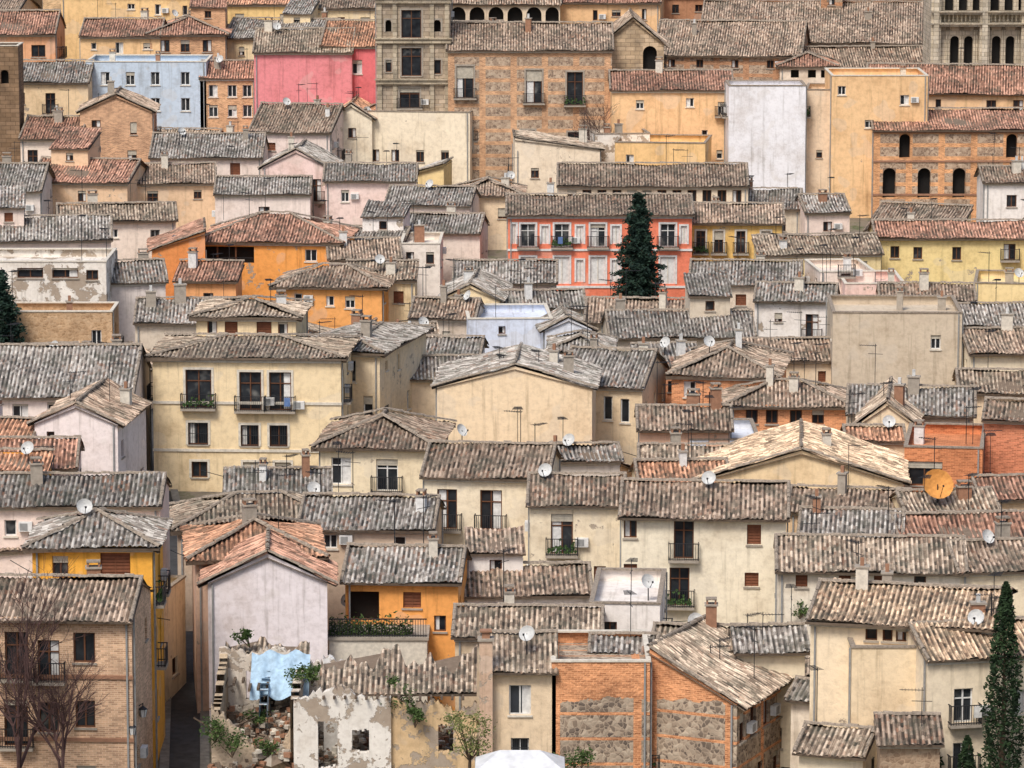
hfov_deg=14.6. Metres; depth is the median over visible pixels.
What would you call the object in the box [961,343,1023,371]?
walls
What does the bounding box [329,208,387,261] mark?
windows and details
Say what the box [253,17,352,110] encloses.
windows and details
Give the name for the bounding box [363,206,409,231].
walls
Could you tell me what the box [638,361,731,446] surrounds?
windows and details
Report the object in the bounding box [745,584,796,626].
windows and details
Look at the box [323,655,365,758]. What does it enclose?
broken wall
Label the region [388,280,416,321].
walls
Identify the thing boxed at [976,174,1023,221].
walls
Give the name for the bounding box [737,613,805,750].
windows and details
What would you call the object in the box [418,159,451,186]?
walls
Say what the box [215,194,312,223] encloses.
walls
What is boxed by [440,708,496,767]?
broadleaf tree
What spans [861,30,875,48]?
windows and details
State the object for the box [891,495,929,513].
walls
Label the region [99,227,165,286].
windows and details
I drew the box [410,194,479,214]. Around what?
walls
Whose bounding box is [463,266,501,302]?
windows and details
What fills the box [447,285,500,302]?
walls
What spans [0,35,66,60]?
windows and details
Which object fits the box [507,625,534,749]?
windows and details
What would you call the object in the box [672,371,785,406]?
walls
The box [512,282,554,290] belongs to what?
walls
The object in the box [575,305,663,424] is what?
windows and details
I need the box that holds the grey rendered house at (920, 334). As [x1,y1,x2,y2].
[825,286,963,422]
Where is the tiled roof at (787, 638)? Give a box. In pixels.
[730,621,809,655]
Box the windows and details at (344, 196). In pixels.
[327,137,417,218]
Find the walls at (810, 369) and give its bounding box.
[786,360,830,385]
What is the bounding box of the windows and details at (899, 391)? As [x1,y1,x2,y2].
[860,377,905,422]
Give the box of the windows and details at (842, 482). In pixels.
[790,444,866,531]
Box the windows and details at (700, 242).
[693,175,782,255]
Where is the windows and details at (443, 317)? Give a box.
[408,305,456,334]
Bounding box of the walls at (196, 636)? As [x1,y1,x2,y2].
[192,564,208,712]
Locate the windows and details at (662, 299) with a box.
[594,279,667,325]
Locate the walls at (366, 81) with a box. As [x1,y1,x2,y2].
[352,46,376,103]
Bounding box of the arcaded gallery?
[453,0,561,23]
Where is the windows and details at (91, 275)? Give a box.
[0,214,117,280]
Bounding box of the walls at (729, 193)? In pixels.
[558,186,747,203]
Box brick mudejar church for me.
[870,107,1023,221]
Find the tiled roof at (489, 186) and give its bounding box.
[452,176,527,197]
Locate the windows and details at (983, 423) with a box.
[982,422,1023,431]
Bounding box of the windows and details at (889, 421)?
[845,392,903,444]
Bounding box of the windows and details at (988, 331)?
[977,330,1023,396]
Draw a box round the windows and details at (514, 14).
[453,7,558,23]
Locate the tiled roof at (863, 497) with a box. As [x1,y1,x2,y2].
[790,483,912,513]
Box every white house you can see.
[361,103,477,183]
[401,202,446,295]
[585,119,650,163]
[804,228,875,294]
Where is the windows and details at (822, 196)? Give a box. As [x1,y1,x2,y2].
[805,177,850,235]
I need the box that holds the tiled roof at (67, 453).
[0,435,84,470]
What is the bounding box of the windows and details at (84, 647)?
[0,559,148,767]
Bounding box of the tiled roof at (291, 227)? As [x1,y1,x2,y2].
[205,210,359,246]
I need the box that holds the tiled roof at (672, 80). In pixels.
[608,69,733,91]
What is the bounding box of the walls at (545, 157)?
[513,137,599,195]
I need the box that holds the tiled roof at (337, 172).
[322,161,418,182]
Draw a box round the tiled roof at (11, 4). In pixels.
[0,0,40,11]
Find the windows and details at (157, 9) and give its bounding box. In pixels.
[63,0,186,17]
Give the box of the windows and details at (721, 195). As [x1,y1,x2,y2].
[557,135,748,203]
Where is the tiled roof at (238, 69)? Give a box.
[198,59,253,79]
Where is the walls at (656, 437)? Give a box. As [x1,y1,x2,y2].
[639,433,729,446]
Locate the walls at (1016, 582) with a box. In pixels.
[960,570,1023,615]
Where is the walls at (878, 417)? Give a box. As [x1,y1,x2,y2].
[862,381,912,432]
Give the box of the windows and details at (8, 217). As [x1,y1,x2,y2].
[0,200,111,243]
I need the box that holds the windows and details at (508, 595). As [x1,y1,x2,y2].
[454,548,516,710]
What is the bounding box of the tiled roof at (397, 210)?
[341,199,412,241]
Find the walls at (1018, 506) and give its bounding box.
[1000,498,1023,511]
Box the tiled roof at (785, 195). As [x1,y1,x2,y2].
[749,187,802,210]
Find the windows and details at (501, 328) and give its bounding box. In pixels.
[465,285,552,335]
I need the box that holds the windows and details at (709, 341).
[682,320,785,406]
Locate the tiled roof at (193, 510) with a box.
[169,489,319,535]
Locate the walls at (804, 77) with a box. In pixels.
[780,66,834,84]
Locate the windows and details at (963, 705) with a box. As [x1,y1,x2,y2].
[923,571,1023,767]
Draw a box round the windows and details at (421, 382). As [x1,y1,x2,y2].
[411,381,432,414]
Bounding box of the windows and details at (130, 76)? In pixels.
[85,49,212,129]
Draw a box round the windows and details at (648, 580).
[589,558,672,629]
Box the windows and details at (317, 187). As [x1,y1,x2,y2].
[264,132,324,203]
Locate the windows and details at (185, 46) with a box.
[160,7,227,58]
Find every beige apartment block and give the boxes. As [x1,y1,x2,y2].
[805,539,1017,727]
[847,637,915,728]
[904,571,1023,767]
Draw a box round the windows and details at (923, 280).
[887,268,975,303]
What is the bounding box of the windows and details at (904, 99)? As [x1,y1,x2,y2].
[824,65,928,194]
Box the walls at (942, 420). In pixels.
[849,414,972,426]
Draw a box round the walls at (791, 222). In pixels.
[783,212,798,233]
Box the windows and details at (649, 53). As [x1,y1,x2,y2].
[643,46,666,68]
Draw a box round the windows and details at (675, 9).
[671,5,701,13]
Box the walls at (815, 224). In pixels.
[797,198,849,235]
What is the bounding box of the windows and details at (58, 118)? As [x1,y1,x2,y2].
[20,89,68,163]
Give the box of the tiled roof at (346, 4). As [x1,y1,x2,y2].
[318,0,374,9]
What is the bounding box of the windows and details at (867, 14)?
[808,0,872,47]
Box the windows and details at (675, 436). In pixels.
[669,395,743,441]
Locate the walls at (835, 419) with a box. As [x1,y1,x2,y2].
[732,405,845,431]
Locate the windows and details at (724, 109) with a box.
[720,80,810,192]
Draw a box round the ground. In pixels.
[158,218,870,767]
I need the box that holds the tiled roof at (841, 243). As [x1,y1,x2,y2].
[751,232,884,256]
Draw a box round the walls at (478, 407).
[437,366,595,445]
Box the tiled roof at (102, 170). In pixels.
[39,127,147,184]
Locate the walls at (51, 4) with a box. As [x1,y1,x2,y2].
[43,0,60,11]
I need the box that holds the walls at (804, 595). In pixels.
[776,570,959,640]
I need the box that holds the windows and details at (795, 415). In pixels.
[733,342,842,425]
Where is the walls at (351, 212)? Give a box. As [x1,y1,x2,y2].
[325,180,416,227]
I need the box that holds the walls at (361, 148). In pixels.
[343,104,372,164]
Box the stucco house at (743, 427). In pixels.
[689,418,757,445]
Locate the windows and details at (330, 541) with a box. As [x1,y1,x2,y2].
[306,441,442,550]
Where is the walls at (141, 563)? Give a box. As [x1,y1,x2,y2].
[32,545,164,767]
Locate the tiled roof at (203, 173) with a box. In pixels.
[137,161,216,185]
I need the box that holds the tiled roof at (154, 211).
[55,201,177,222]
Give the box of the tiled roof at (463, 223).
[410,211,489,234]
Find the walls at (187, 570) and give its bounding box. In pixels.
[177,535,192,630]
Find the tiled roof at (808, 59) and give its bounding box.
[775,50,839,68]
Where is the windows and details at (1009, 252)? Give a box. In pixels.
[880,199,1023,262]
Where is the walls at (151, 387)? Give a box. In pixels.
[151,372,152,408]
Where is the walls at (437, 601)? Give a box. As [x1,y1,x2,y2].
[345,559,466,710]
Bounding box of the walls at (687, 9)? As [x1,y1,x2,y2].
[664,0,920,21]
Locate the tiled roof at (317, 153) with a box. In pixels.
[257,138,342,169]
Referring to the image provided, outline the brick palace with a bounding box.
[445,14,614,183]
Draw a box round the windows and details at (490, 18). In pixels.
[453,17,497,23]
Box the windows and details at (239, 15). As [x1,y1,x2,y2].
[227,6,285,19]
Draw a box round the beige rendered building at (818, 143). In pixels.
[805,83,829,194]
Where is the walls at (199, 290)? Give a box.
[186,274,241,298]
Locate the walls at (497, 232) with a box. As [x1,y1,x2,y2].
[480,195,506,249]
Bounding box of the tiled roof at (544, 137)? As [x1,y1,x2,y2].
[512,129,604,150]
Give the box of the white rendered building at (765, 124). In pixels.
[720,80,810,194]
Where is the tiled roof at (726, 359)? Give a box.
[664,339,793,380]
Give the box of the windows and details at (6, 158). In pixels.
[1,141,52,217]
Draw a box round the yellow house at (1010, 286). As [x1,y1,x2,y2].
[974,251,1023,303]
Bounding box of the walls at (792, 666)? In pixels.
[738,656,804,767]
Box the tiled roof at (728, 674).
[646,614,793,710]
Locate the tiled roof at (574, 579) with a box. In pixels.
[464,525,592,598]
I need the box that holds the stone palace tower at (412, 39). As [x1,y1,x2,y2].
[374,0,453,110]
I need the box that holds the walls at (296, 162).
[262,150,324,221]
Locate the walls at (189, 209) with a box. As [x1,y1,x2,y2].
[138,183,214,229]
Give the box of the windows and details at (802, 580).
[774,485,959,625]
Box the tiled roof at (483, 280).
[437,267,512,302]
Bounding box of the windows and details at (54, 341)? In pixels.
[0,334,61,345]
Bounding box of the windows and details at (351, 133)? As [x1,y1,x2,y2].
[347,87,370,138]
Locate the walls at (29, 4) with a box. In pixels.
[22,0,37,10]
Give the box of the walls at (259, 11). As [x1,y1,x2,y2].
[227,4,285,23]
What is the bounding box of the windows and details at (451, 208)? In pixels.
[443,192,487,253]
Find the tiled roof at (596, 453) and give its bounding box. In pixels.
[552,441,624,463]
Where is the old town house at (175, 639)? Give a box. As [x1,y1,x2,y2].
[164,575,185,701]
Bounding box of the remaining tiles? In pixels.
[225,636,476,695]
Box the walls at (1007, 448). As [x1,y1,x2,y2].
[984,419,1023,477]
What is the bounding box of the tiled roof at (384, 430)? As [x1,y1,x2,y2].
[309,407,456,451]
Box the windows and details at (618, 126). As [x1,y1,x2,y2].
[585,119,650,140]
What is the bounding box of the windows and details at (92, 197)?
[70,169,175,238]
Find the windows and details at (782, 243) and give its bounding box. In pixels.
[765,215,880,263]
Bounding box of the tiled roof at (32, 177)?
[0,162,55,192]
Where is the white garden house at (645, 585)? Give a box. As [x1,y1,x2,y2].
[589,558,672,635]
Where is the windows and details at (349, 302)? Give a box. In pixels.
[279,287,385,320]
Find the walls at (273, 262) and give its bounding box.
[205,235,353,300]
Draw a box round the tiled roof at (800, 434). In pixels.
[691,418,911,486]
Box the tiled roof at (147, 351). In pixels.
[121,341,152,371]
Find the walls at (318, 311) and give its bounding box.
[278,286,388,328]
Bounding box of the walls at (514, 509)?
[424,455,558,565]
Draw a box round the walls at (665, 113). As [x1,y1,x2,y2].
[610,92,725,163]
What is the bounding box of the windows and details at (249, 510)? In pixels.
[198,460,294,711]
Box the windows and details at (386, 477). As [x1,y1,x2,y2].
[319,438,447,495]
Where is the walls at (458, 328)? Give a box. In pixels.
[418,306,482,337]
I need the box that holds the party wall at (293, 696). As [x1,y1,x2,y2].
[290,670,303,758]
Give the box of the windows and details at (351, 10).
[318,10,374,21]
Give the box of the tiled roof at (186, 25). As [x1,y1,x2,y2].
[144,0,232,37]
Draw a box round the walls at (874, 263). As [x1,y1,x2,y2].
[754,236,880,276]
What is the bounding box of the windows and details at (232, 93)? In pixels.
[199,53,253,117]
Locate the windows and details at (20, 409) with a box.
[0,310,151,470]
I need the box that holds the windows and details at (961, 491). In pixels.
[919,437,972,500]
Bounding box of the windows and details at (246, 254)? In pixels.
[205,177,341,262]
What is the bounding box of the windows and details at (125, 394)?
[47,362,141,474]
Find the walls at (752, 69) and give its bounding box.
[664,32,807,79]
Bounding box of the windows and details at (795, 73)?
[782,68,824,79]
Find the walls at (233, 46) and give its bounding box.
[227,1,318,60]
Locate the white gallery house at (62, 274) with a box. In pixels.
[0,214,117,300]
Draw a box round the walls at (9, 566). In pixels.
[0,483,169,578]
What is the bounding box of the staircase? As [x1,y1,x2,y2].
[213,654,227,718]
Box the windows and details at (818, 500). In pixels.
[811,488,821,512]
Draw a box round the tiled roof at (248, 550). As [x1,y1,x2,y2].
[196,527,338,587]
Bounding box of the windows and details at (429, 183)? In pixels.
[411,179,469,208]
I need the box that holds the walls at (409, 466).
[320,439,446,497]
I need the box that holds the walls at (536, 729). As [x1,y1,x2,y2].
[493,635,555,752]
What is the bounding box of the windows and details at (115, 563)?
[28,499,170,767]
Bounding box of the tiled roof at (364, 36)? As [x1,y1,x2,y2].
[319,19,376,47]
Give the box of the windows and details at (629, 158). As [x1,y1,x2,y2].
[614,134,712,164]
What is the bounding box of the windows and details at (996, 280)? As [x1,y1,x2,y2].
[973,279,1018,328]
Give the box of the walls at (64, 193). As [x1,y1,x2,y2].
[51,131,145,213]
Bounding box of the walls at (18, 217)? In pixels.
[0,187,110,247]
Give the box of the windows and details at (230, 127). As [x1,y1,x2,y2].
[226,121,236,131]
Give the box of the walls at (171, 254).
[152,232,204,299]
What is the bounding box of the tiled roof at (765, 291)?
[753,280,839,303]
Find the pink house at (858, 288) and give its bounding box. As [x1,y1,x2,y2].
[835,237,904,294]
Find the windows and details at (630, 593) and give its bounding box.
[623,590,635,636]
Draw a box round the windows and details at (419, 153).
[361,103,477,180]
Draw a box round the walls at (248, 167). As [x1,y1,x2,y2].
[150,143,267,176]
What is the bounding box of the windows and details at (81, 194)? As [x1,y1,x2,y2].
[52,126,138,201]
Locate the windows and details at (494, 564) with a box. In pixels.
[464,560,589,605]
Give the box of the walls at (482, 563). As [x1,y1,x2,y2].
[465,532,589,606]
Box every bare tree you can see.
[0,552,95,767]
[0,653,111,767]
[569,99,617,139]
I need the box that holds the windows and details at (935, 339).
[825,286,963,367]
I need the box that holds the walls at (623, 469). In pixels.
[620,464,631,480]
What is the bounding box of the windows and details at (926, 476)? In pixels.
[918,473,978,516]
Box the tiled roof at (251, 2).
[227,0,289,5]
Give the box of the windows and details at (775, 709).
[709,625,788,767]
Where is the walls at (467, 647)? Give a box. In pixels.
[455,636,478,750]
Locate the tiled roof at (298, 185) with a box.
[213,174,313,195]
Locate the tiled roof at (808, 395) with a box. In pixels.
[721,378,846,409]
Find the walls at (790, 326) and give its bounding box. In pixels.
[754,293,838,338]
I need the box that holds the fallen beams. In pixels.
[193,677,463,743]
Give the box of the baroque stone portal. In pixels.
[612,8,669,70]
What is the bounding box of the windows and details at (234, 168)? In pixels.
[149,125,262,176]
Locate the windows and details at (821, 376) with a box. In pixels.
[741,310,830,383]
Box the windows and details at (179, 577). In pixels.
[166,575,185,679]
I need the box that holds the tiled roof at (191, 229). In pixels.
[146,217,205,251]
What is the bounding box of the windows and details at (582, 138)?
[510,113,600,183]
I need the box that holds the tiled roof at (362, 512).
[297,491,445,532]
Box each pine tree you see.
[0,267,27,342]
[609,191,667,299]
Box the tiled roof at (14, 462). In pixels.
[0,447,55,474]
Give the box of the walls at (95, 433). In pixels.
[35,387,146,475]
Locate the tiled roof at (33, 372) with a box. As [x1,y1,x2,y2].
[0,342,151,399]
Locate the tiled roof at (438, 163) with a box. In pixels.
[419,156,453,172]
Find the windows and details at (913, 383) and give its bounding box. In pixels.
[848,344,972,422]
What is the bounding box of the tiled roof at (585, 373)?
[430,342,602,390]
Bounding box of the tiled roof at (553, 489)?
[525,470,626,507]
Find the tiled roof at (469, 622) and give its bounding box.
[451,602,604,639]
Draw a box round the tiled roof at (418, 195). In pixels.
[384,184,480,207]
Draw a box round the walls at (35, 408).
[2,355,150,470]
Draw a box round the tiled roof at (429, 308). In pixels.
[407,295,484,320]
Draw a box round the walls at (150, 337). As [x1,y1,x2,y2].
[135,322,195,350]
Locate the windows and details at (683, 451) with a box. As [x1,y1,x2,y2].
[676,409,692,466]
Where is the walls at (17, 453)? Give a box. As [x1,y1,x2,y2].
[1,452,50,475]
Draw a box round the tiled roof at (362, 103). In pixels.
[343,95,377,120]
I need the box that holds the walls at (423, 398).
[412,378,435,419]
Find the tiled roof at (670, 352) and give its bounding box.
[630,341,696,369]
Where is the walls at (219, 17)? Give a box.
[150,8,227,59]
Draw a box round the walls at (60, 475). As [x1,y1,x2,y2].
[51,452,81,476]
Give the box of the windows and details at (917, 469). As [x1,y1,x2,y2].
[903,387,991,486]
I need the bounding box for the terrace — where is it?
[328,611,429,703]
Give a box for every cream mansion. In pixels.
[144,332,360,491]
[187,279,314,336]
[335,295,435,415]
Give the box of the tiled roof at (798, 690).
[783,675,809,703]
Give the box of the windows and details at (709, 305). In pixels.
[601,270,728,340]
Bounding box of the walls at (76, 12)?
[61,0,190,60]
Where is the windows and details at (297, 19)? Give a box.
[227,8,327,56]
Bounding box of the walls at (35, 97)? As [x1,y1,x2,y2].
[24,77,91,121]
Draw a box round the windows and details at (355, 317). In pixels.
[308,309,363,336]
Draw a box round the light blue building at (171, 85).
[85,49,212,129]
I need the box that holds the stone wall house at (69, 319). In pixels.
[8,270,123,345]
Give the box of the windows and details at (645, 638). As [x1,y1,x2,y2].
[551,630,659,767]
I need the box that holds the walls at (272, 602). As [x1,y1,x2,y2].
[208,554,327,731]
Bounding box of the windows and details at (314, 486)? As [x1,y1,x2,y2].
[181,469,319,574]
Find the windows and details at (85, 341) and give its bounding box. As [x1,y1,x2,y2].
[81,340,106,345]
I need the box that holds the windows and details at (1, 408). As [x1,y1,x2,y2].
[0,399,3,415]
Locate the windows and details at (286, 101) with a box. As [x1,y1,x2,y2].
[266,83,345,161]
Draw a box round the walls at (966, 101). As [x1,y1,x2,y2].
[928,92,1023,109]
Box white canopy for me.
[475,750,564,767]
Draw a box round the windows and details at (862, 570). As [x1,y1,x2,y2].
[809,539,994,720]
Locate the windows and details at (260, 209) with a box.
[212,146,313,219]
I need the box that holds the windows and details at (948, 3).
[945,0,1020,64]
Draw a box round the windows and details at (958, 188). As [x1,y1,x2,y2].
[871,132,1023,216]
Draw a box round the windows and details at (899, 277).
[835,237,904,283]
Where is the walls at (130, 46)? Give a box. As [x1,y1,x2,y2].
[80,27,164,61]
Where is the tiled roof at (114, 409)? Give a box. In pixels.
[26,376,152,427]
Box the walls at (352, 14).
[319,11,374,21]
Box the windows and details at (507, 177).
[497,157,516,219]
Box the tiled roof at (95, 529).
[20,507,172,553]
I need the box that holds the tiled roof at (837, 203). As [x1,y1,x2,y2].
[795,192,851,214]
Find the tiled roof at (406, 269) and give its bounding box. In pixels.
[346,258,418,282]
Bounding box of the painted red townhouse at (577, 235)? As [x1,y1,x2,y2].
[505,178,694,299]
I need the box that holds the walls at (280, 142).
[250,110,343,158]
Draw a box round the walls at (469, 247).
[443,217,487,282]
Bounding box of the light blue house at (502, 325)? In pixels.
[465,285,552,352]
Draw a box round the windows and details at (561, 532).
[525,463,617,577]
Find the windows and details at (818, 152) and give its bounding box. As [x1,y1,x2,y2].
[807,83,829,158]
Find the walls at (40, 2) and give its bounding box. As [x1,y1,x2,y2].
[34,0,42,10]
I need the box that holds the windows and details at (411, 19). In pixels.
[375,0,453,109]
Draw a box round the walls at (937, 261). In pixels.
[870,227,1023,284]
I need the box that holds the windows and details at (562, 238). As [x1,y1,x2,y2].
[507,178,692,287]
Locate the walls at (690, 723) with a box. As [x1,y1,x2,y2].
[649,627,781,767]
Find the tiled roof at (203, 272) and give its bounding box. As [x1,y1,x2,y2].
[172,258,244,282]
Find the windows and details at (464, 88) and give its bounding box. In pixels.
[447,14,612,152]
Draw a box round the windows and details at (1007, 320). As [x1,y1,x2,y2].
[966,301,1013,369]
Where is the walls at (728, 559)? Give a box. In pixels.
[622,515,785,627]
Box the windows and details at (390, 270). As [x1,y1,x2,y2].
[370,254,415,304]
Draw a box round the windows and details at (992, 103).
[935,47,1023,109]
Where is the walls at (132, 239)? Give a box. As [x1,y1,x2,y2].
[111,220,175,261]
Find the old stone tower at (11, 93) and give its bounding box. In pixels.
[0,42,23,163]
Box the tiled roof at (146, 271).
[111,257,168,284]
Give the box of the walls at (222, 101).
[200,81,254,133]
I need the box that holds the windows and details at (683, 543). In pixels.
[620,471,787,610]
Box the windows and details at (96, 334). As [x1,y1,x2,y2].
[8,270,123,345]
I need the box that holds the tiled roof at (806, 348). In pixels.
[742,336,830,362]
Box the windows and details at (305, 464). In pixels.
[258,448,310,481]
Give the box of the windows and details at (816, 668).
[803,665,874,767]
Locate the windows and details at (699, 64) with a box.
[667,19,789,69]
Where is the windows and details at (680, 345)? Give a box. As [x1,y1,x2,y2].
[660,334,686,393]
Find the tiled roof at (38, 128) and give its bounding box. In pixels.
[18,114,85,140]
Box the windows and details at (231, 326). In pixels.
[206,279,307,336]
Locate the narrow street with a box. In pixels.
[150,409,209,767]
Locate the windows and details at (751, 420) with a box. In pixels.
[689,418,757,439]
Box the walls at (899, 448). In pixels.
[864,440,903,486]
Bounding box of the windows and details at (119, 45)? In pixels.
[79,0,161,60]
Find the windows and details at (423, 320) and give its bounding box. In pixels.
[396,302,428,323]
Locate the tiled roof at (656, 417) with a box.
[634,403,733,432]
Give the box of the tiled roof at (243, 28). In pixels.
[227,0,340,39]
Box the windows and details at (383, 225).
[320,200,386,230]
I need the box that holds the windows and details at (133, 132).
[92,76,160,159]
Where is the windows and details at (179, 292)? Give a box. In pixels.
[134,277,224,342]
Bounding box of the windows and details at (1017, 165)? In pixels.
[983,132,1023,221]
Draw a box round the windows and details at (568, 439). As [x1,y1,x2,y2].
[557,416,620,465]
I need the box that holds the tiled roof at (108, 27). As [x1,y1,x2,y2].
[78,17,166,37]
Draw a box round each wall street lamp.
[129,724,136,735]
[139,703,147,717]
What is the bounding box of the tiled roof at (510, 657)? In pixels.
[490,629,558,675]
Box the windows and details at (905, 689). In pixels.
[879,687,940,748]
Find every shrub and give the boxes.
[198,715,228,745]
[207,727,249,757]
[230,626,253,647]
[241,705,273,726]
[250,736,279,759]
[284,662,318,688]
[304,663,320,685]
[380,677,418,713]
[386,674,399,684]
[405,706,426,727]
[553,744,596,767]
[790,599,808,618]
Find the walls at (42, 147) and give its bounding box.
[20,141,53,163]
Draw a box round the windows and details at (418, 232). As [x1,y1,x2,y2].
[401,202,446,268]
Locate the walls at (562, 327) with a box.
[541,318,591,348]
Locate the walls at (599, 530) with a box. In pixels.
[530,504,621,581]
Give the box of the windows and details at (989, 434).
[983,429,1023,503]
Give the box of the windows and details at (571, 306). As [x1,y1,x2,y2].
[565,305,578,340]
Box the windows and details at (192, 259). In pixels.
[186,244,235,295]
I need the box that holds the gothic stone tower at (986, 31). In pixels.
[923,0,1023,65]
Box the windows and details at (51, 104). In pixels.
[23,46,87,114]
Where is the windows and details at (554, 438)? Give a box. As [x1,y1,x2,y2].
[548,435,562,441]
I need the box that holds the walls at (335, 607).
[323,507,441,649]
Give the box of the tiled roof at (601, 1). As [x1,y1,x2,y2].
[562,0,661,3]
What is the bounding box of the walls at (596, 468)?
[561,459,619,476]
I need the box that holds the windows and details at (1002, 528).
[960,499,1023,605]
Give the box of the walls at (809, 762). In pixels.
[799,734,876,767]
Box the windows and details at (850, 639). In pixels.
[847,637,915,726]
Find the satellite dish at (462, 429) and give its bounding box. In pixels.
[457,424,468,442]
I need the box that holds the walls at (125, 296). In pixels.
[111,282,165,342]
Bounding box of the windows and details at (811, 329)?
[757,244,828,335]
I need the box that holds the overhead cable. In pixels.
[10,560,168,619]
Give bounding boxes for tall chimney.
[477,629,493,754]
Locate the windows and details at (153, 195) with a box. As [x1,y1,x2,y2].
[138,131,213,203]
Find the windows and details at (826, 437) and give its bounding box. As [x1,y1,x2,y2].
[820,427,832,445]
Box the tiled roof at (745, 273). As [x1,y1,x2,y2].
[689,258,803,286]
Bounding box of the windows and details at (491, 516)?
[423,407,560,533]
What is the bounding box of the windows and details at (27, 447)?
[3,441,33,474]
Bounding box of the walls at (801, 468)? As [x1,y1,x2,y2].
[715,451,902,535]
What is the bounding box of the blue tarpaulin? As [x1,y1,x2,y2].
[250,649,309,699]
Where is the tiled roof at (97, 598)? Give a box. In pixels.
[0,572,154,623]
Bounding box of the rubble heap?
[207,696,478,767]
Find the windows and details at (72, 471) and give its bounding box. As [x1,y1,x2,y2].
[61,468,81,475]
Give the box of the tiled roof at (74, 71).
[23,59,94,83]
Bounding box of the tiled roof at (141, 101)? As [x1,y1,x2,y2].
[75,86,160,113]
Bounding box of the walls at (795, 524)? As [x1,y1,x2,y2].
[789,516,797,532]
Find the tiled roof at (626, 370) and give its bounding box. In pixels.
[568,345,669,390]
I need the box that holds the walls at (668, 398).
[666,371,671,403]
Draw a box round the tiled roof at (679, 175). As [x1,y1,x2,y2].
[556,161,749,187]
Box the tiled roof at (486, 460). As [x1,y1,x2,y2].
[419,439,563,481]
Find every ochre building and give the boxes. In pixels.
[614,134,712,165]
[824,65,928,217]
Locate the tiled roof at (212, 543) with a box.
[179,512,330,565]
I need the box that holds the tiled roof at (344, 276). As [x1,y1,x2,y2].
[267,262,395,291]
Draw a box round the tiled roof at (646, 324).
[601,271,757,339]
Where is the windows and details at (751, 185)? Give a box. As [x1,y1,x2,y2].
[749,173,799,232]
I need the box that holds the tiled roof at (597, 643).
[587,631,659,654]
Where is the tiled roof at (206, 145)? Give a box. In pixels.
[148,131,269,158]
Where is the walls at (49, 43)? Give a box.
[0,17,64,61]
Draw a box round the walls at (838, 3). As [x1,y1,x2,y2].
[808,0,907,47]
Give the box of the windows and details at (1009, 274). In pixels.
[974,251,1023,303]
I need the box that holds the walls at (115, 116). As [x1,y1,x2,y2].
[80,91,156,161]
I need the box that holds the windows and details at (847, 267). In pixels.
[804,228,875,281]
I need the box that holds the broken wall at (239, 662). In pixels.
[219,645,323,735]
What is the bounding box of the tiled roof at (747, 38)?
[657,18,809,57]
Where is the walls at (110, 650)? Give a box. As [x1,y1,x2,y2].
[0,582,152,767]
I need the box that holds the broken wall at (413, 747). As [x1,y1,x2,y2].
[391,696,476,767]
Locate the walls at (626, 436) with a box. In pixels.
[596,358,665,464]
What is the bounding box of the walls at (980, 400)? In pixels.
[955,379,1023,422]
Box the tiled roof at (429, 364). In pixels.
[410,353,478,380]
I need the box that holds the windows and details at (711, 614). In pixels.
[688,597,717,627]
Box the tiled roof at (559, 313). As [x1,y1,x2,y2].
[535,303,598,332]
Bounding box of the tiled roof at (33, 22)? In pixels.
[0,9,66,35]
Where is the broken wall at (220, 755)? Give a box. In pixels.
[211,701,293,767]
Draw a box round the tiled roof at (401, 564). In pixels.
[339,542,471,585]
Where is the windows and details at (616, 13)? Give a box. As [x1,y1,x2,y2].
[562,4,663,28]
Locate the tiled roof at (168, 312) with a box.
[133,296,242,324]
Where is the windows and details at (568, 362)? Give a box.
[435,343,574,419]
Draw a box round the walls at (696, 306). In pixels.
[603,286,734,350]
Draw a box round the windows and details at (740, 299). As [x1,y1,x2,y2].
[728,236,765,306]
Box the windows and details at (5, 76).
[0,42,23,124]
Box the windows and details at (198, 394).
[147,360,353,478]
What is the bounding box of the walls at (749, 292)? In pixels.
[730,288,754,317]
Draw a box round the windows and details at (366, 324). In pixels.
[349,295,411,414]
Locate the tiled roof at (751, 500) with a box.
[617,477,790,521]
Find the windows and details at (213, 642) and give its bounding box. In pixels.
[212,584,214,702]
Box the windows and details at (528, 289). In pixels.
[508,259,583,313]
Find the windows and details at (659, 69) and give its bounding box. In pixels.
[611,57,725,159]
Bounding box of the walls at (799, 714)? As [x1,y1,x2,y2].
[790,703,809,767]
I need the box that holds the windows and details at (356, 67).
[352,9,376,74]
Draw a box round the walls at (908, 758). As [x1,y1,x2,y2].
[877,747,939,767]
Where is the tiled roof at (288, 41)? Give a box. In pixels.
[252,27,355,53]
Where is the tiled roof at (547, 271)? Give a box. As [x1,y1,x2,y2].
[451,258,558,284]
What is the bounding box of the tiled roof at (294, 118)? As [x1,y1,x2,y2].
[248,101,344,134]
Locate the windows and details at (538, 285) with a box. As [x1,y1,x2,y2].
[513,285,555,287]
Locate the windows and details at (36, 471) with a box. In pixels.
[0,445,160,537]
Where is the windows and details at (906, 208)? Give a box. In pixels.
[866,198,937,233]
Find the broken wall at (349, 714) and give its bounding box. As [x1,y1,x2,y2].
[293,684,390,767]
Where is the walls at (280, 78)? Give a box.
[254,55,352,112]
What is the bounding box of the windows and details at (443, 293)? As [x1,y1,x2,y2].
[409,259,484,337]
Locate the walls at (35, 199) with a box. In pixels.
[25,171,52,217]
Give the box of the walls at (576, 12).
[560,0,663,31]
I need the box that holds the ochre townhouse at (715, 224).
[692,175,784,261]
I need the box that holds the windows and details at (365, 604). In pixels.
[349,495,468,633]
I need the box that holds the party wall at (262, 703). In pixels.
[259,676,270,733]
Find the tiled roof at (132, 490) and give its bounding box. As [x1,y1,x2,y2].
[0,471,171,508]

